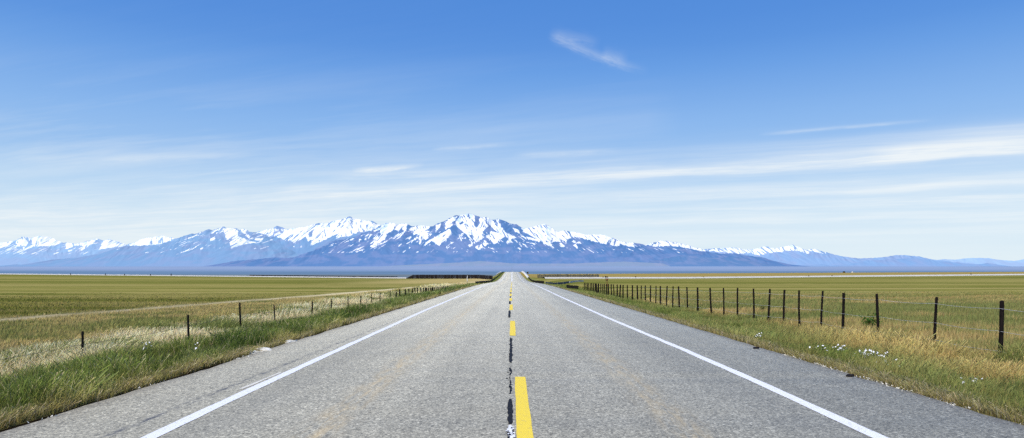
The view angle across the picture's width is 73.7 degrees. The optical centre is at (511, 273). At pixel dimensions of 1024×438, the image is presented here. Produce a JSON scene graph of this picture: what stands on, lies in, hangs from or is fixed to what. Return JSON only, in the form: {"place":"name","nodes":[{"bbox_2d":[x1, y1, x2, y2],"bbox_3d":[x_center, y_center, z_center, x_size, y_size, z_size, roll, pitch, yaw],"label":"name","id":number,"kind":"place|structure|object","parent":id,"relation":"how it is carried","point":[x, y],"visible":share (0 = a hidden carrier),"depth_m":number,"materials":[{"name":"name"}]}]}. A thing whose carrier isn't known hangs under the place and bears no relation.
{"place":"outdoors","nodes":[
{"label":"outdoors","id":0,"kind":"place"},
{"bbox_2d":[0,236,175,265],"bbox_3d":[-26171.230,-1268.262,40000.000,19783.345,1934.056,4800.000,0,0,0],"label":"range","id":1,"kind":"structure","parent":0,"point":[24,250],"depth_m":39340.43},
{"bbox_2d":[4,227,297,265],"bbox_3d":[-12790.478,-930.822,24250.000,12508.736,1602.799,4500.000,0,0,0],"label":"blue mountain","id":2,"kind":"structure","parent":0,"point":[208,247],"depth_m":23754.70,"materials":[{"name":"blue stone"}]},
{"bbox_2d":[0,282,467,375],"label":"straw grass","id":3,"kind":"structure","parent":0,"point":[130,331],"depth_m":20.67,"materials":[{"name":"beige plant"}]},
{"bbox_2d":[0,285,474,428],"bbox_3d":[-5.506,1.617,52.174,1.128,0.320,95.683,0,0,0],"label":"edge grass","id":4,"kind":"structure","parent":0,"point":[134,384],"depth_m":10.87,"materials":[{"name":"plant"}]},
{"bbox_2d":[0,283,482,429],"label":"verge grass","id":5,"kind":"structure","parent":0,"point":[44,383],"depth_m":11.94,"materials":[{"name":"green plant"}]},
{"bbox_2d":[256,226,287,237],"bbox_3d":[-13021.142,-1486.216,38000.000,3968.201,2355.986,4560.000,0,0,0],"label":"pale peak","id":6,"kind":"structure","parent":0,"point":[274,231],"depth_m":37839.21,"materials":[{"name":"white snow"}]},
{"bbox_2d":[271,216,380,255],"bbox_3d":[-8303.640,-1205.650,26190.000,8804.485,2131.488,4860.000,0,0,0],"label":"snow range","id":7,"kind":"structure","parent":0,"point":[301,240],"depth_m":26290.61,"materials":[{"name":"white snow"}]},
{"bbox_2d":[209,213,800,265],"bbox_3d":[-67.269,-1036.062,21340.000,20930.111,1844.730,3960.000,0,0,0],"label":"mountain massif","id":8,"kind":"structure","parent":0,"point":[468,237],"depth_m":20920.39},
{"bbox_2d":[0,272,1023,437],"bbox_3d":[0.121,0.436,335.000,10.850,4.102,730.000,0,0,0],"label":"road","id":9,"kind":"structure","parent":0,"point":[512,355],"depth_m":9.56,"materials":[{"name":"grey asphalt"}]},
{"bbox_2d":[0,266,1023,431],"bbox_3d":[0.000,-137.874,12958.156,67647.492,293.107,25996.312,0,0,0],"label":"ground","id":10,"kind":"structure","parent":0,"point":[13,281],"depth_m":166.25,"materials":[{"name":"green plant"}]},
{"bbox_2d":[142,342,151,361],"bbox_3d":[-7.050,1.570,13.215,0.235,0.508,0.187,0,0,44],"label":"wildflower clump","id":11,"kind":"object","parent":10,"relation":"on","point":[146,349],"visible":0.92,"depth_m":13.21,"materials":[{"name":"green plant"}]},
{"bbox_2d":[0,291,347,348],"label":"meadow grass","id":12,"kind":"structure","parent":10,"relation":"on","point":[179,312],"depth_m":34.19,"materials":[{"name":"green plant"}]},
{"bbox_2d":[0,286,446,359],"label":"wire fence","id":13,"kind":"object","parent":10,"relation":"on","point":[187,326],"visible":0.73,"depth_m":22.68,"materials":[{"name":"metal"}]},
{"bbox_2d":[255,347,271,351],"bbox_3d":[-5.377,1.622,14.583,0.666,0.105,0.415,0,0,33],"label":"stone","id":14,"kind":"object","parent":10,"relation":"on","point":[265,349],"visible":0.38,"depth_m":14.48,"materials":[{"name":"white stone"}]},
{"bbox_2d":[249,275,397,276],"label":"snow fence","id":15,"kind":"object","parent":10,"relation":"on","point":[324,276],"visible":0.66,"depth_m":511.77,"materials":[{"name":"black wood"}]},
{"bbox_2d":[406,275,492,279],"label":"snow fence","id":16,"kind":"object","parent":10,"relation":"on","point":[451,277],"visible":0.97,"depth_m":283.21,"materials":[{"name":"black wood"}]},
{"bbox_2d":[475,272,502,283],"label":"guard rail","id":17,"kind":"object","parent":10,"relation":"on","point":[487,281],"visible":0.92,"depth_m":165.57,"materials":[{"name":"grey metal"}]},
{"bbox_2d":[529,278,543,283],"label":"guard rail","id":18,"kind":"object","parent":10,"relation":"on","point":[541,282],"visible":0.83,"depth_m":167.49,"materials":[{"name":"grey metal"}]},
{"bbox_2d":[546,281,568,284],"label":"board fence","id":19,"kind":"object","parent":10,"relation":"on","point":[558,282],"visible":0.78,"depth_m":134.32,"materials":[{"name":"wood"}]},
{"bbox_2d":[537,274,598,277],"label":"snow fence","id":20,"kind":"object","parent":10,"relation":"on","point":[560,275],"visible":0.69,"depth_m":325.08,"materials":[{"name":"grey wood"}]},
{"bbox_2d":[566,285,578,288],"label":"board fence","id":21,"kind":"object","parent":10,"relation":"on","point":[572,286],"visible":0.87,"depth_m":80.80,"materials":[{"name":"brown wood"}]},
{"bbox_2d":[584,283,1022,357],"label":"wire fence","id":22,"kind":"object","parent":10,"relation":"on","point":[1001,322],"visible":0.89,"depth_m":25.50,"materials":[{"name":"brown wood"}]},
{"bbox_2d":[858,313,881,326],"bbox_3d":[11.772,1.575,22.451,0.679,0.601,0.524,0,0,0],"label":"shrub","id":23,"kind":"object","parent":10,"relation":"on","point":[868,320],"visible":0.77,"depth_m":22.40,"materials":[{"name":"green plant"}]},
{"bbox_2d":[859,349,888,358],"bbox_3d":[6.917,1.640,13.192,0.653,0.350,0.630,0,0,0],"label":"wildflower clump","id":24,"kind":"object","parent":10,"relation":"on","point":[873,353],"visible":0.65,"depth_m":13.15,"materials":[{"name":"white plant"}]},
{"bbox_2d":[0,273,1023,278],"bbox_3d":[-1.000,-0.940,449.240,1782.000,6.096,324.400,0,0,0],"label":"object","id":25,"kind":"structure","parent":0,"point":[574,277],"depth_m":331.79,"materials":[{"name":"green plant"}]},
{"bbox_2d":[0,0,1023,260],"label":"sky","id":26,"kind":"structure","parent":0,"point":[860,129],"materials":[{"name":"blue"}]},
{"bbox_2d":[27,354,1023,425],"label":"gravel chips","id":27,"kind":"object","parent":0,"point":[953,404],"visible":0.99,"depth_m":9.95,"materials":[{"name":"gravel"}]},
{"bbox_2d":[396,261,667,265],"bbox_3d":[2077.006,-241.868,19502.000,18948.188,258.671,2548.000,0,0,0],"label":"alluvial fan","id":28,"kind":"object","parent":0,"point":[480,263],"visible":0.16,"depth_m":19303.00},
{"bbox_2d":[647,255,774,265],"bbox_3d":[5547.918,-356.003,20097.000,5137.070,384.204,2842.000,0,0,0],"label":"foothill","id":29,"kind":"structure","parent":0,"point":[681,260],"depth_m":19667.95,"materials":[{"name":"blue stone"}]},
{"bbox_2d":[542,283,1023,414],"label":"verge grass","id":30,"kind":"structure","parent":0,"point":[944,365],"depth_m":14.16,"materials":[{"name":"green plant"}]},
{"bbox_2d":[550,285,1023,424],"bbox_3d":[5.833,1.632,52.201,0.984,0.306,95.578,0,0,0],"label":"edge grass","id":31,"kind":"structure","parent":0,"point":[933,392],"depth_m":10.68,"materials":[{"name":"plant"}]},
{"bbox_2d":[626,290,1023,357],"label":"meadow grass","id":32,"kind":"structure","parent":0,"point":[983,313],"depth_m":30.66,"materials":[{"name":"green plant"}]},
{"bbox_2d":[705,245,968,265],"bbox_3d":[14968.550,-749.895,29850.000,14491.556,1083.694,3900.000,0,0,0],"label":"snow range","id":33,"kind":"structure","parent":0,"point":[793,255],"depth_m":29478.46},
{"bbox_2d":[807,258,1004,265],"bbox_3d":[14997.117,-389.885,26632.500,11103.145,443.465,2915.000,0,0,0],"label":"blue hills","id":34,"kind":"structure","parent":0,"point":[909,262],"depth_m":26159.09,"materials":[{"name":"blue stone"}]},
{"bbox_2d":[941,258,1023,265],"bbox_3d":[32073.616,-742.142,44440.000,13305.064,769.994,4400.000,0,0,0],"label":"hills","id":35,"kind":"structure","parent":0,"point":[992,261],"depth_m":43583.80,"materials":[{"name":"blue stone"}]}
]}

